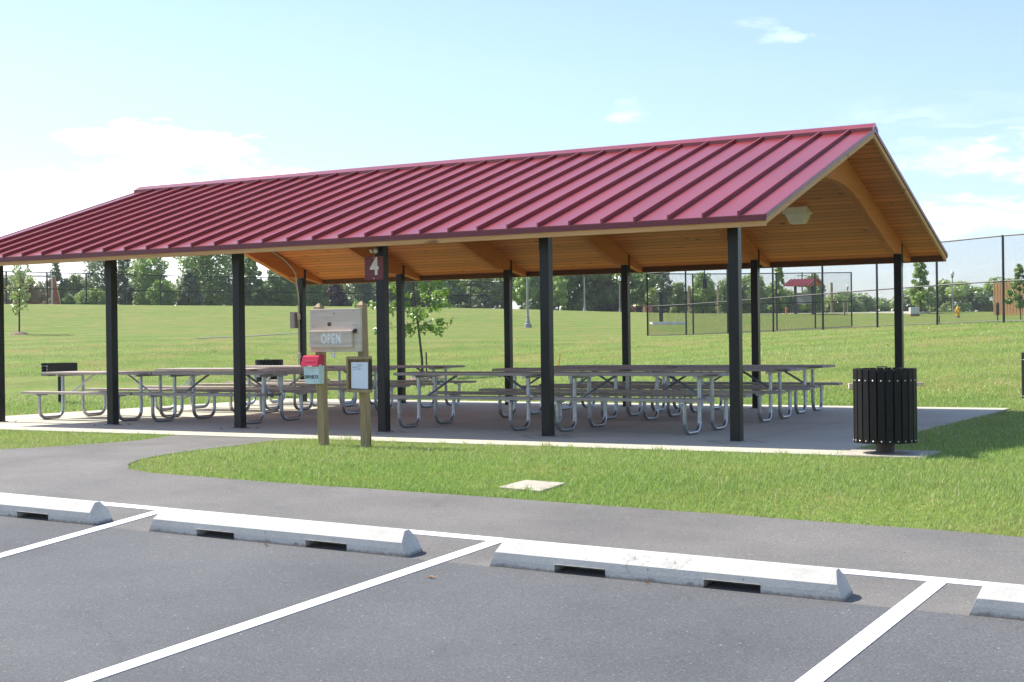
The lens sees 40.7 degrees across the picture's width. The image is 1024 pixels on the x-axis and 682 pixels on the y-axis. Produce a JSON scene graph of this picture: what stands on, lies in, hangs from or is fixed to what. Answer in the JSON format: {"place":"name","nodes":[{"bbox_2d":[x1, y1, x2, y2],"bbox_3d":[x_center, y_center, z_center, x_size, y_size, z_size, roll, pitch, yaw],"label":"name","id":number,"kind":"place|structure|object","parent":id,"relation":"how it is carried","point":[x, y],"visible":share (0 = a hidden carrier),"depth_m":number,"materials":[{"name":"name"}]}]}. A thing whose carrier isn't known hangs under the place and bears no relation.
{"place":"outdoors","nodes":[
{"label":"outdoors","id":0,"kind":"place"},
{"bbox_2d":[0,516,1023,681],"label":"parking lot","id":1,"kind":"structure","parent":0,"point":[79,606],"depth_m":7.65,"materials":[{"name":"grey asphalt"}]},
{"bbox_2d":[0,510,159,557],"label":"parking line","id":2,"kind":"object","parent":1,"relation":"on","point":[66,537],"visible":0.92,"depth_m":10.51,"materials":[{"name":"white paint"}]},
{"bbox_2d":[66,541,501,681],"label":"parking line","id":3,"kind":"object","parent":1,"relation":"on","point":[152,657],"visible":0.99,"depth_m":7.90,"materials":[{"name":"white paint"}]},
{"bbox_2d":[795,581,946,681],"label":"parking line","id":4,"kind":"object","parent":1,"relation":"on","point":[840,657],"visible":1,"depth_m":7.26,"materials":[{"name":"white paint"}]},
{"bbox_2d":[0,304,1023,536],"bbox_3d":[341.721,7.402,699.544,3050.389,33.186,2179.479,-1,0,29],"label":"grass ground","id":5,"kind":"structure","parent":0,"point":[78,325],"depth_m":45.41,"materials":[{"name":"green plant"}]},
{"bbox_2d":[8,332,28,334],"bbox_3d":[-21.434,-0.317,60.009,1.010,0.177,1.075,-1,0,29],"label":"mulch ring","id":6,"kind":"object","parent":5,"relation":"on","point":[19,333],"visible":0.94,"depth_m":59.73,"materials":[{"name":"brown wood"}]},
{"bbox_2d":[6,265,36,331],"bbox_3d":[-21.412,-2.016,60.020,1.247,4.081,1.251,-1,0,19],"label":"young tree","id":7,"kind":"object","parent":6,"relation":"on","point":[14,309],"visible":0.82,"depth_m":59.95,"materials":[{"name":"green plant"}]},
{"bbox_2d":[4,273,41,303],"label":"broadleaf tree","id":8,"kind":"object","parent":5,"relation":"on","point":[27,291],"visible":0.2,"depth_m":159.51,"materials":[{"name":"green plant"}]},
{"bbox_2d":[4,275,59,303],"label":"soccer goal","id":9,"kind":"object","parent":5,"relation":"on","point":[53,282],"visible":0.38,"depth_m":115.19,"materials":[{"name":"white metal"}]},
{"bbox_2d":[42,263,67,303],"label":"conifer tree","id":10,"kind":"object","parent":5,"relation":"on","point":[56,269],"visible":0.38,"depth_m":149.67,"materials":[{"name":"green plant"}]},
{"bbox_2d":[41,363,76,401],"bbox_3d":[-9.601,0.994,29.285,0.645,1.060,0.380,-1,0,-39],"label":"charcoal grill","id":11,"kind":"object","parent":5,"relation":"on","point":[52,367],"visible":0.73,"depth_m":29.20,"materials":[{"name":"black metal"}]},
{"bbox_2d":[58,274,84,302],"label":"broadleaf tree","id":12,"kind":"object","parent":5,"relation":"on","point":[75,285],"visible":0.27,"depth_m":149.25,"materials":[{"name":"green plant"}]},
{"bbox_2d":[73,288,105,304],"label":"broadleaf tree","id":13,"kind":"object","parent":5,"relation":"on","point":[90,293],"visible":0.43,"depth_m":137.28,"materials":[{"name":"green plant"}]},
{"bbox_2d":[82,259,135,301],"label":"broadleaf tree","id":14,"kind":"object","parent":5,"relation":"on","point":[91,265],"visible":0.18,"depth_m":149.06,"materials":[{"name":"green plant"}]},
{"bbox_2d":[117,259,135,304],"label":"conifer tree","id":15,"kind":"object","parent":5,"relation":"on","point":[122,263],"visible":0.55,"depth_m":145.70,"materials":[{"name":"green plant"}]},
{"bbox_2d":[124,258,168,303],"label":"broadleaf tree","id":16,"kind":"object","parent":5,"relation":"on","point":[141,266],"visible":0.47,"depth_m":144.15,"materials":[{"name":"green plant"}]},
{"bbox_2d":[145,279,178,304],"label":"broadleaf tree","id":17,"kind":"object","parent":5,"relation":"on","point":[162,295],"visible":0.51,"depth_m":137.42,"materials":[{"name":"green plant"}]},
{"bbox_2d":[176,269,205,305],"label":"conifer tree","id":18,"kind":"object","parent":5,"relation":"on","point":[187,272],"visible":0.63,"depth_m":139.59,"materials":[{"name":"green plant"}]},
{"bbox_2d":[173,254,245,305],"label":"broadleaf tree","id":19,"kind":"object","parent":5,"relation":"on","point":[206,264],"visible":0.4,"depth_m":148.08,"materials":[{"name":"green plant"}]},
{"bbox_2d":[197,332,308,338],"bbox_3d":[-9.739,-0.257,58.130,1.239,0.392,11.408,-1,0,20],"label":"lawn trail","id":20,"kind":"object","parent":5,"relation":"on","point":[249,336],"visible":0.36,"depth_m":55.38,"materials":[{"name":"green plant"}]},
{"bbox_2d":[3,271,503,308],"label":"chain link fence","id":21,"kind":"object","parent":5,"relation":"on","point":[179,291],"visible":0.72,"depth_m":115.32,"materials":[{"name":"black metal"}]},
{"bbox_2d":[244,255,267,305],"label":"broadleaf tree","id":22,"kind":"object","parent":5,"relation":"on","point":[249,264],"visible":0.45,"depth_m":149.38,"materials":[{"name":"green plant"}]},
{"bbox_2d":[4,277,515,308],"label":"distant treeline","id":23,"kind":"object","parent":5,"relation":"on","point":[488,280],"visible":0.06,"depth_m":163.02,"materials":[{"name":"green plant"}]},
{"bbox_2d":[255,359,283,397],"bbox_3d":[-5.479,0.916,31.177,0.635,1.041,0.635,-1,0,29],"label":"charcoal grill","id":24,"kind":"object","parent":5,"relation":"on","point":[269,362],"visible":0.35,"depth_m":30.92,"materials":[{"name":"black metal"}]},
{"bbox_2d":[259,269,296,305],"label":"broadleaf tree","id":25,"kind":"object","parent":5,"relation":"on","point":[270,273],"visible":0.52,"depth_m":149.05,"materials":[{"name":"green plant"}]},
{"bbox_2d":[296,284,330,305],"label":"broadleaf tree","id":26,"kind":"object","parent":5,"relation":"on","point":[314,294],"visible":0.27,"depth_m":154.05,"materials":[{"name":"green plant"}]},
{"bbox_2d":[327,284,344,305],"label":"broadleaf tree","id":27,"kind":"object","parent":5,"relation":"on","point":[337,298],"visible":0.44,"depth_m":159.50,"materials":[{"name":"green plant"}]},
{"bbox_2d":[309,301,371,447],"bbox_3d":[-1.991,0.512,15.939,0.768,1.935,0.175,-1,0,29],"label":"notice board","id":28,"kind":"object","parent":5,"relation":"on","point":[342,330],"visible":0.94,"depth_m":15.87,"materials":[{"name":"brown wood"}]},
{"bbox_2d":[301,355,324,383],"bbox_3d":[-2.318,0.330,16.028,0.252,0.336,0.140,-1,0,29],"label":"info box","id":29,"kind":"object","parent":28,"relation":"attached to","point":[313,365],"visible":1,"depth_m":15.99,"materials":[{"name":"plastic"}]},
{"bbox_2d":[346,356,371,392],"bbox_3d":[-1.743,0.381,15.751,0.310,0.412,0.075,-1,0,29],"label":"paper notice","id":30,"kind":"object","parent":28,"relation":"attached to","point":[358,374],"visible":1,"depth_m":15.73,"materials":[{"name":"white paper"}]},
{"bbox_2d":[342,283,375,306],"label":"broadleaf tree","id":31,"kind":"object","parent":5,"relation":"on","point":[360,291],"visible":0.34,"depth_m":159.29,"materials":[{"name":"green plant"}]},
{"bbox_2d":[389,281,418,303],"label":"broadleaf tree","id":32,"kind":"object","parent":5,"relation":"on","point":[390,283],"visible":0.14,"depth_m":149.16,"materials":[{"name":"green plant"}]},
{"bbox_2d":[352,280,456,370],"bbox_3d":[-3.005,-0.965,39.266,2.803,4.501,1.827,-1,0,29],"label":"oak sapling","id":33,"kind":"object","parent":5,"relation":"on","point":[418,314],"visible":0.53,"depth_m":38.98,"materials":[{"name":"green plant"}]},
{"bbox_2d":[406,376,443,379],"bbox_3d":[-2.461,1.030,39.138,1.190,0.177,1.276,-1,0,-39],"label":"mulch ring","id":34,"kind":"object","parent":5,"relation":"on","point":[422,378],"visible":0.21,"depth_m":38.74,"materials":[{"name":"brown wood"}]},
{"bbox_2d":[406,280,451,307],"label":"broadleaf tree","id":35,"kind":"object","parent":5,"relation":"on","point":[426,303],"visible":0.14,"depth_m":149.09,"materials":[{"name":"green plant"}]},
{"bbox_2d":[0,399,1009,456],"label":"pavilion slab","id":36,"kind":"structure","parent":5,"relation":"on","point":[826,437],"depth_m":19.57,"materials":[{"name":"concrete"}]},
{"bbox_2d":[21,371,191,420],"bbox_3d":[-6.532,0.880,22.495,2.424,0.760,1.575,-1,0,30],"label":"picnic table","id":37,"kind":"object","parent":36,"relation":"on","point":[103,391],"visible":0.84,"depth_m":22.34,"materials":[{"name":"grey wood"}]},
{"bbox_2d":[138,368,291,411],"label":"picnic table","id":38,"kind":"object","parent":36,"relation":"on","point":[249,383],"visible":0.58,"depth_m":24.85,"materials":[{"name":"grey wood"}]},
{"bbox_2d":[132,371,316,423],"bbox_3d":[-4.388,0.856,21.295,2.424,0.760,1.575,-1,0,29],"label":"picnic table","id":39,"kind":"object","parent":36,"relation":"on","point":[214,393],"visible":0.88,"depth_m":21.14,"materials":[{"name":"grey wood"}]},
{"bbox_2d":[223,365,353,405],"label":"picnic table","id":40,"kind":"object","parent":36,"relation":"on","point":[269,381],"visible":0.38,"depth_m":27.21,"materials":[{"name":"grey wood"}]},
{"bbox_2d":[246,368,409,414],"bbox_3d":[-3.201,0.851,23.847,2.424,0.760,1.575,-1,0,30],"label":"picnic table","id":41,"kind":"object","parent":36,"relation":"on","point":[342,388],"visible":0.65,"depth_m":23.76,"materials":[{"name":"grey wood"}]},
{"bbox_2d":[327,365,476,407],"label":"picnic table","id":42,"kind":"object","parent":36,"relation":"on","point":[431,382],"visible":0.51,"depth_m":25.85,"materials":[{"name":"grey wood"}]},
{"bbox_2d":[12,402,921,443],"bbox_3d":[-0.851,1.200,22.124,15.140,0.044,8.457,-1,0,29],"label":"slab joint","id":43,"kind":"object","parent":36,"relation":"on","point":[501,419],"visible":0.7,"depth_m":19.50,"materials":[{"name":"grey concrete"}]},
{"bbox_2d":[0,123,947,441],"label":"picnic pavilion","id":44,"kind":"structure","parent":36,"relation":"on","point":[708,203],"depth_m":20.26,"materials":[{"name":"red paint"}]},
{"bbox_2d":[272,252,300,397],"bbox_3d":[-4.941,-0.538,27.339,0.138,3.479,2.454,-1,0,29],"label":"conduit run","id":45,"kind":"object","parent":44,"relation":"attached to","point":[299,319],"visible":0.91,"depth_m":28.38,"materials":[{"name":"metal"}]},
{"bbox_2d":[290,312,297,328],"bbox_3d":[-4.490,-0.428,28.434,0.112,0.342,0.128,-1,0,29],"label":"electrical box","id":46,"kind":"object","parent":44,"relation":"attached to","point":[293,321],"visible":1,"depth_m":28.39,"materials":[{"name":"grey paint"}]},
{"bbox_2d":[369,247,377,252],"bbox_3d":[-1.805,-1.190,18.103,0.126,0.076,0.094,-1,0,29],"label":"flood light","id":47,"kind":"object","parent":44,"relation":"attached to","point":[374,250],"visible":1,"depth_m":18.09,"materials":[{"name":"grey paint"}]},
{"bbox_2d":[364,256,383,279],"bbox_3d":[-1.815,-0.958,18.143,0.296,0.310,0.017,-1,0,29],"label":"number sign","id":48,"kind":"object","parent":44,"relation":"attached to","point":[374,267],"visible":1,"depth_m":18.13,"materials":[{"name":"red metal"}]},
{"bbox_2d":[780,206,812,223],"bbox_3d":[4.459,-1.984,21.893,0.560,0.255,0.380,-1,0,29],"label":"ceiling light","id":49,"kind":"object","parent":44,"relation":"attached to","point":[799,215],"visible":0.88,"depth_m":21.73,"materials":[{"name":"plastic"}]},
{"bbox_2d":[376,371,583,430],"bbox_3d":[-0.435,0.811,19.092,2.424,0.760,1.575,-1,0,29],"label":"picnic table","id":50,"kind":"object","parent":36,"relation":"on","point":[453,395],"visible":0.77,"depth_m":18.91,"materials":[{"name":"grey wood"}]},
{"bbox_2d":[478,368,654,419],"bbox_3d":[0.917,0.804,21.587,2.424,0.760,1.575,-1,0,29],"label":"picnic table","id":51,"kind":"object","parent":36,"relation":"on","point":[615,388],"visible":0.66,"depth_m":21.36,"materials":[{"name":"grey wood"}]},
{"bbox_2d":[538,365,696,411],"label":"picnic table","id":52,"kind":"object","parent":36,"relation":"on","point":[582,382],"visible":0.45,"depth_m":23.66,"materials":[{"name":"grey wood"}]},
{"bbox_2d":[531,372,751,434],"bbox_3d":[1.693,0.787,17.910,2.424,0.760,1.575,-1,0,30],"label":"picnic table","id":53,"kind":"object","parent":36,"relation":"on","point":[606,397],"visible":0.92,"depth_m":17.70,"materials":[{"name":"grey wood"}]},
{"bbox_2d":[621,367,813,422],"bbox_3d":[3.041,0.780,20.395,2.424,0.760,1.575,-1,0,29],"label":"picnic table","id":54,"kind":"object","parent":36,"relation":"on","point":[770,390],"visible":0.95,"depth_m":20.17,"materials":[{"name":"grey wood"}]},
{"bbox_2d":[672,365,842,413],"bbox_3d":[4.013,0.776,22.640,2.424,0.760,1.575,-1,0,29],"label":"picnic table","id":55,"kind":"object","parent":36,"relation":"on","point":[805,383],"visible":0.69,"depth_m":22.39,"materials":[{"name":"grey wood"}]},
{"bbox_2d":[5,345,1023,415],"bbox_3d":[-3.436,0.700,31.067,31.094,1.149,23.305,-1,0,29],"label":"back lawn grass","id":56,"kind":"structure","parent":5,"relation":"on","point":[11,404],"depth_m":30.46,"materials":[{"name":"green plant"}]},
{"bbox_2d":[512,277,536,308],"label":"young tree","id":57,"kind":"object","parent":5,"relation":"on","point":[519,283],"visible":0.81,"depth_m":149.69,"materials":[{"name":"green plant"}]},
{"bbox_2d":[524,277,531,327],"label":"street lamp","id":58,"kind":"object","parent":5,"relation":"on","point":[527,324],"visible":0.61,"depth_m":79.93,"materials":[{"name":"grey metal"}]},
{"bbox_2d":[499,480,565,492],"bbox_3d":[0.182,1.334,12.228,0.451,0.156,0.421,-1,0,34],"label":"ground marker","id":59,"kind":"object","parent":5,"relation":"on","point":[535,484],"visible":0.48,"depth_m":12.20,"materials":[{"name":"concrete"}]},
{"bbox_2d":[553,276,567,309],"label":"young tree","id":60,"kind":"object","parent":5,"relation":"on","point":[559,285],"visible":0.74,"depth_m":149.59,"materials":[{"name":"green plant"}]},
{"bbox_2d":[501,272,666,312],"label":"distant wood","id":61,"kind":"object","parent":5,"relation":"on","point":[601,292],"visible":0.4,"depth_m":174.14,"materials":[{"name":"green plant"}]},
{"bbox_2d":[583,275,586,310],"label":"street lamp","id":62,"kind":"object","parent":5,"relation":"on","point":[584,308],"visible":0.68,"depth_m":139.91,"materials":[{"name":"grey metal"}]},
{"bbox_2d":[618,276,620,311],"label":"street lamp","id":63,"kind":"object","parent":5,"relation":"on","point":[619,279],"visible":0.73,"depth_m":154.91,"materials":[{"name":"grey metal"}]},
{"bbox_2d":[644,307,651,312],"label":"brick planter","id":64,"kind":"object","parent":5,"relation":"on","point":[645,309],"visible":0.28,"depth_m":146.29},
{"bbox_2d":[653,272,673,312],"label":"broadleaf tree","id":65,"kind":"object","parent":5,"relation":"on","point":[663,287],"visible":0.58,"depth_m":149.77,"materials":[{"name":"green plant"}]},
{"bbox_2d":[649,321,684,323],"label":"fountain pad","id":66,"kind":"object","parent":5,"relation":"on","point":[669,322],"visible":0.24,"depth_m":84.06,"materials":[{"name":"white paint"}]},
{"bbox_2d":[655,292,666,321],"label":"service pedestal","id":67,"kind":"object","parent":66,"relation":"on","point":[661,299],"visible":0.51,"depth_m":84.92,"materials":[{"name":"metal"}]},
{"bbox_2d":[669,282,687,312],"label":"broadleaf tree","id":68,"kind":"object","parent":5,"relation":"on","point":[674,309],"visible":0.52,"depth_m":159.24,"materials":[{"name":"green plant"}]},
{"bbox_2d":[687,272,721,312],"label":"broadleaf tree","id":69,"kind":"object","parent":5,"relation":"on","point":[699,295],"visible":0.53,"depth_m":159.48,"materials":[{"name":"green plant"}]},
{"bbox_2d":[717,286,718,312],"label":"wooden pole","id":70,"kind":"object","parent":5,"relation":"on","point":[718,298],"visible":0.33,"depth_m":139.90,"materials":[{"name":"brown wood"}]},
{"bbox_2d":[715,278,726,312],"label":"broadleaf tree","id":71,"kind":"object","parent":5,"relation":"on","point":[721,293],"visible":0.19,"depth_m":164.35,"materials":[{"name":"green plant"}]},
{"bbox_2d":[646,272,852,335],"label":"chain link fence","id":72,"kind":"object","parent":5,"relation":"on","point":[776,307],"visible":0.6,"depth_m":71.20,"materials":[{"name":"black metal"}]},
{"bbox_2d":[702,270,706,288],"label":"fence box","id":73,"kind":"object","parent":72,"relation":"attached to","point":[704,284],"visible":0.69,"depth_m":68.21,"materials":[{"name":"black metal"}]},
{"bbox_2d":[742,274,769,312],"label":"broadleaf tree","id":74,"kind":"object","parent":5,"relation":"on","point":[749,294],"visible":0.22,"depth_m":164.25,"materials":[{"name":"green plant"}]},
{"bbox_2d":[767,268,787,312],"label":"broadleaf tree","id":75,"kind":"object","parent":5,"relation":"on","point":[779,270],"visible":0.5,"depth_m":149.74,"materials":[{"name":"green plant"}]},
{"bbox_2d":[783,278,824,313],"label":"shelter kiosk","id":76,"kind":"object","parent":5,"relation":"on","point":[802,297],"visible":0.69,"depth_m":119.69,"materials":[{"name":"red metal"}]},
{"bbox_2d":[800,274,825,312],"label":"broadleaf tree","id":77,"kind":"object","parent":5,"relation":"on","point":[818,306],"visible":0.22,"depth_m":164.49,"materials":[{"name":"green plant"}]},
{"bbox_2d":[830,282,832,312],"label":"wooden pole","id":78,"kind":"object","parent":5,"relation":"on","point":[831,296],"visible":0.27,"depth_m":139.85,"materials":[{"name":"brown wood"}]},
{"bbox_2d":[647,233,1023,335],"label":"chain link fence","id":79,"kind":"object","parent":5,"relation":"on","point":[1002,280],"visible":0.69,"depth_m":54.14,"materials":[{"name":"black metal"}]},
{"bbox_2d":[664,277,1022,312],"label":"treeline","id":80,"kind":"object","parent":5,"relation":"on","point":[943,302],"visible":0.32,"depth_m":202.69,"materials":[{"name":"green plant"}]},
{"bbox_2d":[835,448,940,458],"bbox_3d":[3.812,1.235,13.981,0.880,0.212,0.780,-1,0,29],"label":"bin pad","id":81,"kind":"object","parent":5,"relation":"on","point":[871,452],"visible":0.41,"depth_m":13.85,"materials":[{"name":"concrete"}]},
{"bbox_2d":[852,366,917,453],"bbox_3d":[3.774,0.771,13.963,0.635,1.041,0.635,-1,0,29],"label":"trash receptacle","id":82,"kind":"object","parent":81,"relation":"on","point":[885,410],"visible":1,"depth_m":13.71,"materials":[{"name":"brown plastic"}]},
{"bbox_2d":[908,307,919,315],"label":"utility box","id":83,"kind":"object","parent":5,"relation":"on","point":[912,311],"visible":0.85,"depth_m":109.72,"materials":[{"name":"white metal"}]},
{"bbox_2d":[908,262,934,311],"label":"young tree","id":84,"kind":"object","parent":5,"relation":"on","point":[916,292],"visible":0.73,"depth_m":114.73,"materials":[{"name":"green plant"}]},
{"bbox_2d":[908,298,992,311],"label":"chain link fence","id":85,"kind":"object","parent":5,"relation":"on","point":[947,306],"visible":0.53,"depth_m":125.08,"materials":[{"name":"metal"}]},
{"bbox_2d":[950,271,953,310],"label":"street lamp","id":86,"kind":"object","parent":5,"relation":"on","point":[952,287],"visible":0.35,"depth_m":136.92,"materials":[{"name":"grey metal"}]},
{"bbox_2d":[955,306,960,317],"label":"fire hydrant","id":87,"kind":"object","parent":5,"relation":"on","point":[959,310],"visible":0.77,"depth_m":87.92,"materials":[{"name":"yellow metal"}]},
{"bbox_2d":[996,302,998,320],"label":"bollard light","id":88,"kind":"object","parent":5,"relation":"on","point":[997,308],"visible":0.84,"depth_m":74.91,"materials":[{"name":"black metal"}]},
{"bbox_2d":[993,282,1023,314],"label":"wooden fence","id":89,"kind":"object","parent":5,"relation":"on","point":[998,293],"visible":0.29,"depth_m":99.17,"materials":[{"name":"brown wood"}]},
{"bbox_2d":[1005,263,1023,318],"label":"young tree","id":90,"kind":"object","parent":5,"relation":"on","point":[1019,288],"visible":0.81,"depth_m":79.90,"materials":[{"name":"green plant"}]},
{"bbox_2d":[1021,352,1023,397],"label":"trash receptacle","id":91,"kind":"object","parent":5,"relation":"on","point":[1022,364],"visible":1,"depth_m":22.67,"materials":[{"name":"brown plastic"}]},
{"bbox_2d":[0,435,1023,620],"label":"asphalt walkway","id":92,"kind":"structure","parent":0,"point":[101,472],"depth_m":10.50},
{"bbox_2d":[0,493,112,524],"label":"wheel stop","id":93,"kind":"object","parent":92,"relation":"on","point":[75,511],"visible":1,"depth_m":11.11,"materials":[{"name":"concrete"}]},
{"bbox_2d":[149,508,422,556],"bbox_3d":[-1.705,1.381,10.102,2.359,0.163,0.216,1,4,29],"label":"wheel stop","id":94,"kind":"object","parent":92,"relation":"on","point":[396,542],"visible":1,"depth_m":9.96,"materials":[{"name":"concrete"}]},
{"bbox_2d":[33,495,1019,586],"bbox_3d":[-5.084,1.539,12.727,46.000,0.561,0.125,-1,0,29],"label":"stop line","id":95,"kind":"object","parent":92,"relation":"on","point":[844,571],"visible":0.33,"depth_m":8.72,"materials":[{"name":"white paint"}]},
{"bbox_2d":[490,538,852,601],"bbox_3d":[0.932,1.409,8.630,2.359,0.163,0.216,1,4,29],"label":"wheel stop","id":96,"kind":"object","parent":92,"relation":"on","point":[803,581],"visible":1,"depth_m":8.50,"materials":[{"name":"concrete"}]},
{"bbox_2d":[969,582,1023,620],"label":"wheel stop","id":97,"kind":"object","parent":92,"relation":"on","point":[999,600],"visible":1,"depth_m":7.57,"materials":[{"name":"concrete"}]},
{"bbox_2d":[0,0,1023,311],"label":"sky","id":98,"kind":"structure","parent":0,"point":[101,101],"materials":[{"name":"blue"}]},
{"bbox_2d":[5,321,1023,375],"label":"bank grass","id":99,"kind":"structure","parent":0,"point":[838,342],"depth_m":43.93,"materials":[{"name":"green plant"}]},
{"bbox_2d":[707,311,929,313],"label":"walkway","id":100,"kind":"structure","parent":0,"point":[837,312],"depth_m":123.39,"materials":[{"name":"concrete"}]},
{"bbox_2d":[636,306,641,311],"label":"trash receptacle","id":101,"kind":"object","parent":100,"relation":"on","point":[638,308],"visible":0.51,"depth_m":145.62,"materials":[{"name":"brown plastic"}]},
{"bbox_2d":[848,382,923,388],"bbox_3d":[7.508,0.896,27.708,1.500,0.110,0.100,-1,0,0],"label":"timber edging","id":102,"kind":"object","parent":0,"point":[850,385],"visible":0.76,"depth_m":27.66,"materials":[{"name":"brown wood"}]}
]}

